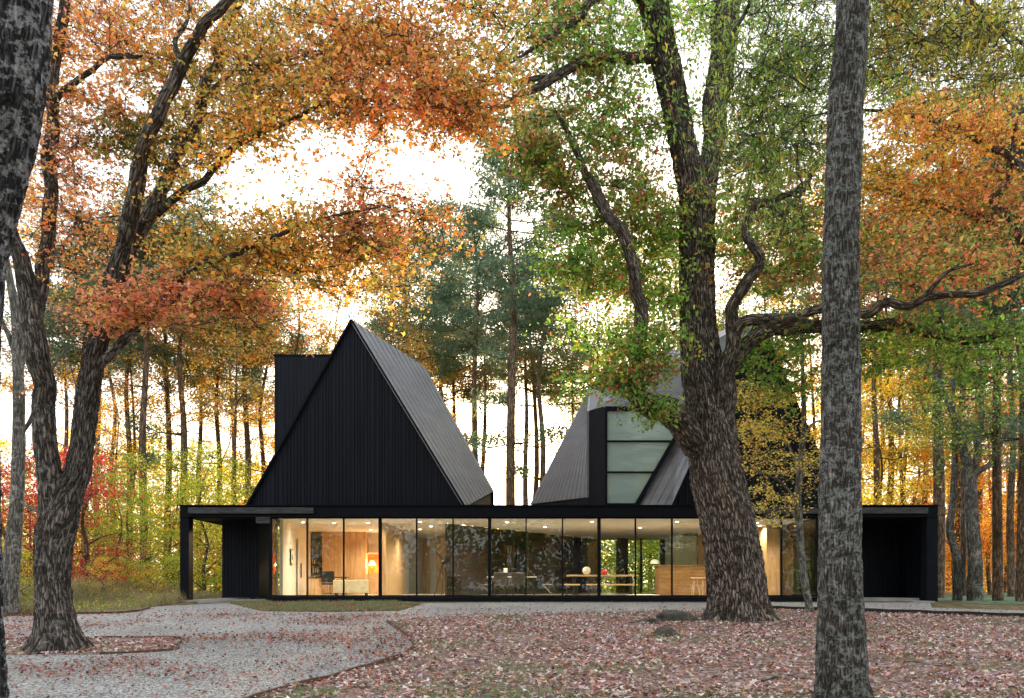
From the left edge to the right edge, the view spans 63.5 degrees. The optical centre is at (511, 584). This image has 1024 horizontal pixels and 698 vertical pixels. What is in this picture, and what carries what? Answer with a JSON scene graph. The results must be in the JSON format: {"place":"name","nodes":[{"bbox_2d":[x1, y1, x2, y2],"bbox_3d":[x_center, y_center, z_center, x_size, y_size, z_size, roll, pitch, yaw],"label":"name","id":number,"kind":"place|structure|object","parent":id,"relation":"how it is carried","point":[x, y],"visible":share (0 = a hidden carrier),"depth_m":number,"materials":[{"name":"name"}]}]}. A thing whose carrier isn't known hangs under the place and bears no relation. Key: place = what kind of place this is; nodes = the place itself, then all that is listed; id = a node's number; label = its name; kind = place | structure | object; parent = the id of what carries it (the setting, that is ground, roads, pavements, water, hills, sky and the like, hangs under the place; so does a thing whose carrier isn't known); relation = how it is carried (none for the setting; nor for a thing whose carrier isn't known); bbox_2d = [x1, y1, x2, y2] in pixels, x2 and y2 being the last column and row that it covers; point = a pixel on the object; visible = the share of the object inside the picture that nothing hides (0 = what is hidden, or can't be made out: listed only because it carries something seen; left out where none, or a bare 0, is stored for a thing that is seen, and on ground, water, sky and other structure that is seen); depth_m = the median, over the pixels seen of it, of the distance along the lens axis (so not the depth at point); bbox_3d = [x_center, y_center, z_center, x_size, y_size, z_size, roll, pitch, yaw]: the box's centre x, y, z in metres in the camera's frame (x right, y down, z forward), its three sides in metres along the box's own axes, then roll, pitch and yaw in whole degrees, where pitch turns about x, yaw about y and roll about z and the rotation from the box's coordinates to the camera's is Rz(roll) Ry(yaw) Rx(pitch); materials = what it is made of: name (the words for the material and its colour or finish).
{"place":"outdoors","nodes":[
{"label":"outdoors","id":0,"kind":"place"},
{"bbox_2d":[3,570,221,613],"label":"wild grass","id":1,"kind":"structure","parent":0,"point":[80,595],"depth_m":29.46,"materials":[{"name":"green plant"}]},
{"bbox_2d":[231,602,421,611],"bbox_3d":[-6.519,0.711,27.306,6.937,0.213,4.689,0,0,0],"label":"grass strip","id":2,"kind":"object","parent":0,"point":[340,608],"depth_m":26.01,"materials":[{"name":"green plant"}]},
{"bbox_2d":[229,599,419,611],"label":"grass tufts","id":3,"kind":"object","parent":2,"relation":"on","point":[313,604],"visible":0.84,"depth_m":27.09,"materials":[{"name":"green plant"}]},
{"bbox_2d":[0,0,1023,585],"label":"sky","id":4,"kind":"structure","parent":0,"point":[453,173],"materials":[{"name":"white"}]},
{"bbox_2d":[3,602,1023,697],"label":"gravel drive","id":5,"kind":"structure","parent":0,"point":[154,629],"depth_m":16.84,"materials":[{"name":"grey gravel"}]},
{"bbox_2d":[6,637,410,697],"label":"gravel pebbles","id":6,"kind":"object","parent":5,"relation":"on","point":[128,688],"visible":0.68,"depth_m":13.69,"materials":[{"name":"grey gravel"}]},
{"bbox_2d":[3,601,1022,697],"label":"driveway leaves","id":7,"kind":"object","parent":5,"relation":"on","point":[12,627],"visible":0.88,"depth_m":17.25,"materials":[{"name":"brown plant"}]},
{"bbox_2d":[22,586,1023,619],"bbox_3d":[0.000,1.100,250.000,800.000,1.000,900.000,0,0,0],"label":"ground","id":8,"kind":"structure","parent":0,"point":[952,604],"depth_m":28.46,"materials":[{"name":"green plant"}]},
{"bbox_2d":[0,457,80,578],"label":"red shrub tree","id":9,"kind":"object","parent":8,"relation":"on","point":[2,502],"visible":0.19,"depth_m":39.85,"materials":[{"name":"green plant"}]},
{"bbox_2d":[0,175,84,402],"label":"broadleaf tree","id":10,"kind":"object","parent":8,"relation":"on","point":[6,383],"visible":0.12,"depth_m":48.31,"materials":[{"name":"orange plant"}]},
{"bbox_2d":[2,277,118,497],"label":"pine tree","id":11,"kind":"object","parent":8,"relation":"on","point":[66,436],"visible":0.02,"depth_m":59.84,"materials":[{"name":"green plant"}]},
{"bbox_2d":[0,440,124,579],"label":"red shrub tree","id":12,"kind":"object","parent":8,"relation":"on","point":[61,453],"visible":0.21,"depth_m":35.69,"materials":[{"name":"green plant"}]},
{"bbox_2d":[0,295,140,575],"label":"broadleaf tree","id":13,"kind":"object","parent":8,"relation":"on","point":[71,371],"visible":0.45,"depth_m":46.06,"materials":[{"name":"orange plant"}]},
{"bbox_2d":[2,443,153,585],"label":"red shrub tree","id":14,"kind":"object","parent":8,"relation":"on","point":[82,530],"visible":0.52,"depth_m":33.09,"materials":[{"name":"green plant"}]},
{"bbox_2d":[1,174,159,612],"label":"pale bare tree","id":15,"kind":"object","parent":8,"relation":"on","point":[12,554],"visible":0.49,"depth_m":23.87,"materials":[{"name":"grey plant"}]},
{"bbox_2d":[3,193,160,575],"bbox_3d":[-25.287,-11.109,50.132,8.951,23.965,8.802,0,0,-4],"label":"pine tree","id":16,"kind":"object","parent":8,"relation":"on","point":[57,351],"visible":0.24,"depth_m":49.67,"materials":[{"name":"green plant"}]},
{"bbox_2d":[5,638,176,654],"bbox_3d":[-11.393,1.209,16.308,9.858,0.137,2.801,0,0,-2],"label":"planting bed","id":17,"kind":"object","parent":8,"relation":"on","point":[88,651],"visible":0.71,"depth_m":16.30,"materials":[{"name":"brown soil"}]},
{"bbox_2d":[5,635,176,654],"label":"bed leaves","id":18,"kind":"object","parent":17,"relation":"on","point":[124,638],"visible":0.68,"depth_m":16.42,"materials":[{"name":"brown plant"}]},
{"bbox_2d":[11,0,613,654],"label":"maple tree","id":19,"kind":"object","parent":17,"relation":"on","point":[441,94],"visible":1,"depth_m":14.98,"materials":[{"name":"orange plant"}]},
{"bbox_2d":[75,555,123,598],"bbox_3d":[-14.964,-0.179,29.916,1.982,1.863,1.712,0,0,-17],"label":"shrub","id":20,"kind":"object","parent":8,"relation":"on","point":[96,573],"visible":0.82,"depth_m":29.92,"materials":[{"name":"green plant"}]},
{"bbox_2d":[47,294,162,563],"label":"pine tree","id":21,"kind":"object","parent":8,"relation":"on","point":[71,338],"visible":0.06,"depth_m":59.77,"materials":[{"name":"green plant"}]},
{"bbox_2d":[51,286,159,568],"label":"pine tree","id":22,"kind":"object","parent":8,"relation":"on","point":[119,384],"visible":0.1,"depth_m":63.53,"materials":[{"name":"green plant"}]},
{"bbox_2d":[57,359,162,528],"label":"broadleaf tree","id":23,"kind":"object","parent":8,"relation":"on","point":[119,420],"visible":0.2,"depth_m":59.92,"materials":[{"name":"orange plant"}]},
{"bbox_2d":[0,0,230,697],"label":"edge tree","id":24,"kind":"object","parent":8,"relation":"on","point":[26,35],"visible":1,"depth_m":8.50,"materials":[{"name":"grey plant"}]},
{"bbox_2d":[76,469,157,584],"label":"broadleaf tree","id":25,"kind":"object","parent":8,"relation":"on","point":[119,510],"visible":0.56,"depth_m":37.04,"materials":[{"name":"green plant"}]},
{"bbox_2d":[50,244,205,576],"bbox_3d":[-24.826,-11.463,54.275,9.658,24.768,9.360,0,0,28],"label":"pine tree","id":26,"kind":"object","parent":8,"relation":"on","point":[126,405],"visible":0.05,"depth_m":54.92,"materials":[{"name":"green plant"}]},
{"bbox_2d":[61,237,195,501],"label":"broadleaf tree","id":27,"kind":"object","parent":8,"relation":"on","point":[134,443],"visible":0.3,"depth_m":55.62,"materials":[{"name":"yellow plant"}]},
{"bbox_2d":[81,448,179,584],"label":"broadleaf tree","id":28,"kind":"object","parent":8,"relation":"on","point":[132,466],"visible":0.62,"depth_m":39.96,"materials":[{"name":"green plant"}]},
{"bbox_2d":[53,166,223,585],"bbox_3d":[-21.235,-11.092,48.344,9.530,23.990,9.026,0,0,-41],"label":"pine tree","id":29,"kind":"object","parent":8,"relation":"on","point":[142,420],"visible":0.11,"depth_m":47.78,"materials":[{"name":"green plant"}]},
{"bbox_2d":[1,468,278,594],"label":"woodland undergrowth","id":30,"kind":"object","parent":8,"relation":"on","point":[165,541],"visible":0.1,"depth_m":47.33,"materials":[{"name":"green plant"}]},
{"bbox_2d":[123,445,216,586],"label":"broadleaf tree","id":31,"kind":"object","parent":8,"relation":"on","point":[170,483],"visible":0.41,"depth_m":45.90,"materials":[{"name":"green plant"}]},
{"bbox_2d":[101,242,240,585],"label":"pine tree","id":32,"kind":"object","parent":8,"relation":"on","point":[156,349],"visible":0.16,"depth_m":58.00,"materials":[{"name":"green plant"}]},
{"bbox_2d":[104,177,259,576],"bbox_3d":[-19.057,-12.038,49.426,10.118,25.948,9.806,0,0,15],"label":"pine tree","id":33,"kind":"object","parent":8,"relation":"on","point":[183,434],"visible":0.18,"depth_m":49.63,"materials":[{"name":"green plant"}]},
{"bbox_2d":[129,310,242,435],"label":"broadleaf tree","id":34,"kind":"object","parent":8,"relation":"on","point":[204,415],"visible":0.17,"depth_m":60.10,"materials":[{"name":"orange plant"}]},
{"bbox_2d":[147,438,255,592],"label":"broadleaf tree","id":35,"kind":"object","parent":8,"relation":"on","point":[203,579],"visible":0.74,"depth_m":40.72,"materials":[{"name":"yellow plant"}]},
{"bbox_2d":[149,323,257,590],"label":"pine tree","id":36,"kind":"object","parent":8,"relation":"on","point":[200,432],"visible":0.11,"depth_m":65.78,"materials":[{"name":"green plant"}]},
{"bbox_2d":[173,322,273,502],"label":"pine tree","id":37,"kind":"object","parent":8,"relation":"on","point":[265,391],"visible":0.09,"depth_m":71.62,"materials":[{"name":"green plant"}]},
{"bbox_2d":[180,374,269,504],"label":"broadleaf tree","id":38,"kind":"object","parent":8,"relation":"on","point":[224,430],"visible":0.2,"depth_m":70.02,"materials":[{"name":"yellow plant"}]},
{"bbox_2d":[194,458,261,583],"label":"broadleaf tree","id":39,"kind":"object","parent":8,"relation":"on","point":[237,478],"visible":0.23,"depth_m":49.64,"materials":[{"name":"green plant"}]},
{"bbox_2d":[165,263,298,591],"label":"pine tree","id":40,"kind":"object","parent":8,"relation":"on","point":[217,430],"visible":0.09,"depth_m":61.89,"materials":[{"name":"green plant"}]},
{"bbox_2d":[166,217,301,504],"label":"broadleaf tree","id":41,"kind":"object","parent":8,"relation":"on","point":[234,411],"visible":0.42,"depth_m":49.65,"materials":[{"name":"orange plant"}]},
{"bbox_2d":[167,236,311,503],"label":"pine tree","id":42,"kind":"object","parent":8,"relation":"on","point":[247,437],"visible":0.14,"depth_m":55.90,"materials":[{"name":"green plant"}]},
{"bbox_2d":[221,392,278,529],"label":"broadleaf tree","id":43,"kind":"object","parent":8,"relation":"on","point":[255,426],"visible":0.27,"depth_m":65.28,"materials":[{"name":"yellow plant"}]},
{"bbox_2d":[217,278,329,497],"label":"pine tree","id":44,"kind":"object","parent":8,"relation":"on","point":[262,453],"visible":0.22,"depth_m":59.83,"materials":[{"name":"green plant"}]},
{"bbox_2d":[217,218,355,421],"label":"broadleaf tree","id":45,"kind":"object","parent":8,"relation":"on","point":[321,334],"visible":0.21,"depth_m":53.22,"materials":[{"name":"orange plant"}]},
{"bbox_2d":[271,234,387,377],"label":"broadleaf tree","id":46,"kind":"object","parent":8,"relation":"on","point":[319,324],"visible":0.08,"depth_m":57.26,"materials":[{"name":"orange plant"}]},
{"bbox_2d":[245,619,413,697],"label":"steel edging","id":47,"kind":"object","parent":8,"relation":"on","point":[307,681],"visible":0.52,"depth_m":12.64,"materials":[{"name":"grey metal"}]},
{"bbox_2d":[325,259,445,385],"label":"broadleaf tree","id":48,"kind":"object","parent":8,"relation":"on","point":[412,342],"visible":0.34,"depth_m":52.04,"materials":[{"name":"orange plant"}]},
{"bbox_2d":[358,190,469,381],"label":"pine tree","id":49,"kind":"object","parent":8,"relation":"on","point":[437,262],"visible":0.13,"depth_m":66.28,"materials":[{"name":"green plant"}]},
{"bbox_2d":[360,261,479,376],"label":"pine tree","id":50,"kind":"object","parent":8,"relation":"on","point":[438,292],"visible":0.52,"depth_m":57.15,"materials":[{"name":"green plant"}]},
{"bbox_2d":[372,225,487,393],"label":"pine tree","id":51,"kind":"object","parent":8,"relation":"on","point":[449,268],"visible":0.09,"depth_m":70.59,"materials":[{"name":"green plant"}]},
{"bbox_2d":[400,296,505,524],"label":"pine tree","id":52,"kind":"object","parent":8,"relation":"on","point":[481,372],"visible":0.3,"depth_m":65.92,"materials":[{"name":"green plant"}]},
{"bbox_2d":[397,191,541,526],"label":"pine tree","id":53,"kind":"object","parent":8,"relation":"on","point":[461,315],"visible":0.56,"depth_m":54.80,"materials":[{"name":"green plant"}]},
{"bbox_2d":[437,300,531,473],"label":"pine tree","id":54,"kind":"object","parent":8,"relation":"on","point":[469,396],"visible":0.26,"depth_m":66.85,"materials":[{"name":"green plant"}]},
{"bbox_2d":[1,423,1015,590],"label":"woodland","id":55,"kind":"object","parent":8,"relation":"on","point":[173,443],"visible":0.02,"depth_m":89.93,"materials":[{"name":"orange plant"}]},
{"bbox_2d":[447,95,597,530],"bbox_3d":[0.389,-13.460,46.604,8.300,28.730,9.643,0,0,-19],"label":"pine tree","id":56,"kind":"object","parent":8,"relation":"on","point":[490,266],"visible":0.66,"depth_m":45.84,"materials":[{"name":"green plant"}]},
{"bbox_2d":[471,280,579,504],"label":"pine tree","id":57,"kind":"object","parent":8,"relation":"on","point":[529,374],"visible":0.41,"depth_m":58.97,"materials":[{"name":"green plant"}]},
{"bbox_2d":[470,256,594,532],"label":"pine tree","id":58,"kind":"object","parent":8,"relation":"on","point":[500,376],"visible":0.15,"depth_m":63.82,"materials":[{"name":"green plant"}]},
{"bbox_2d":[481,202,629,533],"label":"pine tree","id":59,"kind":"object","parent":8,"relation":"on","point":[543,461],"visible":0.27,"depth_m":51.86,"materials":[{"name":"green plant"}]},
{"bbox_2d":[456,524,658,593],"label":"woodland behind house","id":60,"kind":"object","parent":8,"relation":"on","point":[645,554],"visible":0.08,"depth_m":56.55,"materials":[{"name":"green plant"}]},
{"bbox_2d":[178,319,939,602],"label":"modern house","id":61,"kind":"structure","parent":8,"relation":"on","point":[374,460],"depth_m":30.89,"materials":[{"name":"black wood"}]},
{"bbox_2d":[269,517,306,596],"bbox_3d":[-8.132,-1.024,30.125,1.376,2.889,0.150,0,0,0],"label":"window","id":62,"kind":"structure","parent":61,"relation":"in","point":[271,518],"depth_m":30.05,"materials":[{"name":"black metal"}]},
{"bbox_2d":[333,580,369,594],"bbox_3d":[-6.476,0.106,33.425,1.400,0.620,0.450,0,0,0],"label":"sofa","id":63,"kind":"object","parent":61,"relation":"on","point":[357,586],"visible":0.94,"depth_m":33.20,"materials":[{"name":"beige fabric"}]},
{"bbox_2d":[378,517,415,596],"bbox_3d":[-4.158,-1.024,30.125,1.383,2.889,0.150,0,0,0],"label":"window","id":64,"kind":"structure","parent":61,"relation":"in","point":[379,519],"depth_m":30.05,"materials":[{"name":"black metal"}]},
{"bbox_2d":[597,517,635,596],"bbox_3d":[3.798,-1.024,30.125,1.384,2.889,0.150,0,0,0],"label":"window","id":65,"kind":"structure","parent":61,"relation":"in","point":[599,519],"depth_m":30.05,"materials":[{"name":"black metal"}]},
{"bbox_2d":[519,314,614,536],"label":"pine tree","id":66,"kind":"object","parent":8,"relation":"on","point":[578,353],"visible":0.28,"depth_m":61.18,"materials":[{"name":"green plant"}]},
{"bbox_2d":[533,231,673,591],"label":"broadleaf tree","id":67,"kind":"object","parent":8,"relation":"on","point":[569,374],"visible":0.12,"depth_m":57.28,"materials":[{"name":"green plant"}]},
{"bbox_2d":[584,209,717,591],"bbox_3d":[10.558,-13.902,63.974,11.040,29.729,11.254,0,0,23],"label":"broadleaf tree","id":68,"kind":"object","parent":8,"relation":"on","point":[613,311],"visible":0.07,"depth_m":63.98,"materials":[{"name":"green plant"}]},
{"bbox_2d":[626,201,777,350],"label":"broadleaf tree","id":69,"kind":"object","parent":8,"relation":"on","point":[720,275],"visible":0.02,"depth_m":69.10,"materials":[{"name":"green plant"}]},
{"bbox_2d":[652,485,1014,592],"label":"autumn undergrowth","id":70,"kind":"object","parent":8,"relation":"on","point":[948,576],"visible":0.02,"depth_m":64.19,"materials":[{"name":"orange plant"}]},
{"bbox_2d":[253,609,1023,697],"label":"leaf covered ground","id":71,"kind":"structure","parent":0,"point":[707,669],"depth_m":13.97,"materials":[{"name":"brown plant"}]},
{"bbox_2d":[253,608,1023,697],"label":"fallen leaves","id":72,"kind":"object","parent":71,"relation":"on","point":[926,618],"depth_m":14.87,"materials":[{"name":"brown plant"}]},
{"bbox_2d":[448,0,1023,624],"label":"oak tree","id":73,"kind":"object","parent":71,"relation":"on","point":[698,422],"visible":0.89,"depth_m":21.45,"materials":[{"name":"green plant"}]},
{"bbox_2d":[736,334,820,612],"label":"dogwood tree","id":74,"kind":"object","parent":71,"relation":"on","point":[797,497],"visible":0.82,"depth_m":23.91,"materials":[{"name":"yellow plant"}]},
{"bbox_2d":[638,0,1023,697],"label":"lichened tree","id":75,"kind":"object","parent":71,"relation":"on","point":[842,666],"visible":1,"depth_m":10.81,"materials":[{"name":"green plant"}]},
{"bbox_2d":[772,606,1023,616],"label":"timber edging","id":76,"kind":"object","parent":71,"relation":"on","point":[961,613],"visible":0.37,"depth_m":24.04,"materials":[{"name":"wood"}]},
{"bbox_2d":[791,70,1023,257],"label":"fiery maple","id":77,"kind":"object","parent":71,"relation":"on","point":[983,137],"visible":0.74,"depth_m":22.46,"materials":[{"name":"orange plant"}]},
{"bbox_2d":[654,565,705,594],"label":"kitchen island","id":78,"kind":"structure","parent":0,"point":[682,580],"depth_m":34.90,"materials":[{"name":"brown wood"}]},
{"bbox_2d":[938,593,1023,603],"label":"lawn","id":79,"kind":"structure","parent":0,"point":[987,599],"depth_m":31.41,"materials":[{"name":"green plant"}]},
{"bbox_2d":[715,203,821,442],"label":"broadleaf tree","id":80,"kind":"object","parent":79,"relation":"on","point":[746,296],"visible":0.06,"depth_m":53.45,"materials":[{"name":"green plant"}]},
{"bbox_2d":[722,237,821,396],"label":"pine tree","id":81,"kind":"object","parent":79,"relation":"on","point":[770,306],"visible":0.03,"depth_m":61.25,"materials":[{"name":"green plant"}]},
{"bbox_2d":[748,189,878,448],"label":"broadleaf tree","id":82,"kind":"object","parent":79,"relation":"on","point":[813,404],"visible":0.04,"depth_m":59.41,"materials":[{"name":"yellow plant"}]},
{"bbox_2d":[790,204,955,504],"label":"pine tree","id":83,"kind":"object","parent":79,"relation":"on","point":[876,461],"visible":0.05,"depth_m":43.85,"materials":[{"name":"green plant"}]},
{"bbox_2d":[798,160,971,500],"bbox_3d":[24.979,-13.902,56.066,11.040,29.729,11.254,0,0,0],"label":"broadleaf tree","id":84,"kind":"object","parent":79,"relation":"on","point":[817,410],"visible":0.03,"depth_m":55.07,"materials":[{"name":"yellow plant"}]},
{"bbox_2d":[860,224,931,504],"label":"pine tree","id":85,"kind":"object","parent":79,"relation":"on","point":[889,454],"visible":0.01,"depth_m":51.94,"materials":[{"name":"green plant"}]},
{"bbox_2d":[861,361,945,504],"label":"broadleaf tree","id":86,"kind":"object","parent":79,"relation":"on","point":[897,465],"visible":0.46,"depth_m":43.69,"materials":[{"name":"yellow plant"}]},
{"bbox_2d":[862,375,956,569],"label":"broadleaf tree","id":87,"kind":"object","parent":79,"relation":"on","point":[895,491],"visible":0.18,"depth_m":49.92,"materials":[{"name":"yellow plant"}]},
{"bbox_2d":[861,206,984,504],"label":"broadleaf tree","id":88,"kind":"object","parent":79,"relation":"on","point":[899,455],"visible":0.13,"depth_m":48.03,"materials":[{"name":"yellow plant"}]},
{"bbox_2d":[862,330,1023,600],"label":"pale forked tree","id":89,"kind":"object","parent":79,"relation":"on","point":[972,471],"visible":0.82,"depth_m":30.79,"materials":[{"name":"green plant"}]},
{"bbox_2d":[864,20,1023,597],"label":"pine tree","id":90,"kind":"object","parent":79,"relation":"on","point":[938,496],"visible":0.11,"depth_m":37.78,"materials":[{"name":"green plant"}]},
{"bbox_2d":[873,149,1018,539],"bbox_3d":[28.186,-13.297,52.095,10.580,28.491,10.785,0,0,-26],"label":"broadleaf tree","id":91,"kind":"object","parent":79,"relation":"on","point":[952,344],"visible":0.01,"depth_m":51.07,"materials":[{"name":"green plant"}]},
{"bbox_2d":[881,355,1018,600],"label":"pale crooked tree","id":92,"kind":"object","parent":79,"relation":"on","point":[959,558],"visible":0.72,"depth_m":31.40,"materials":[{"name":"orange plant"}]},
{"bbox_2d":[898,403,1014,581],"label":"broadleaf tree","id":93,"kind":"object","parent":79,"relation":"on","point":[956,514],"visible":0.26,"depth_m":45.83,"materials":[{"name":"orange plant"}]},
{"bbox_2d":[892,227,1023,595],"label":"pine tree","id":94,"kind":"object","parent":79,"relation":"on","point":[959,496],"visible":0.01,"depth_m":45.84,"materials":[{"name":"green plant"}]},
{"bbox_2d":[905,73,1023,600],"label":"pine tree","id":95,"kind":"object","parent":79,"relation":"on","point":[997,560],"visible":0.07,"depth_m":30.87,"materials":[{"name":"brown plant"}]},
{"bbox_2d":[929,387,1018,594],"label":"broadleaf tree","id":96,"kind":"object","parent":79,"relation":"on","point":[988,574],"visible":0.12,"depth_m":49.88,"materials":[{"name":"orange plant"}]},
{"bbox_2d":[929,64,1023,601],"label":"pine tree","id":97,"kind":"object","parent":79,"relation":"on","point":[1019,591],"visible":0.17,"depth_m":29.87,"materials":[{"name":"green plant"}]},
{"bbox_2d":[948,224,1023,596],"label":"pine tree","id":98,"kind":"object","parent":79,"relation":"on","point":[1011,572],"visible":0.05,"depth_m":41.92,"materials":[{"name":"brown plant"}]},
{"bbox_2d":[955,385,1018,567],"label":"broadleaf tree","id":99,"kind":"object","parent":79,"relation":"on","point":[987,516],"visible":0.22,"depth_m":44.32,"materials":[{"name":"orange plant"}]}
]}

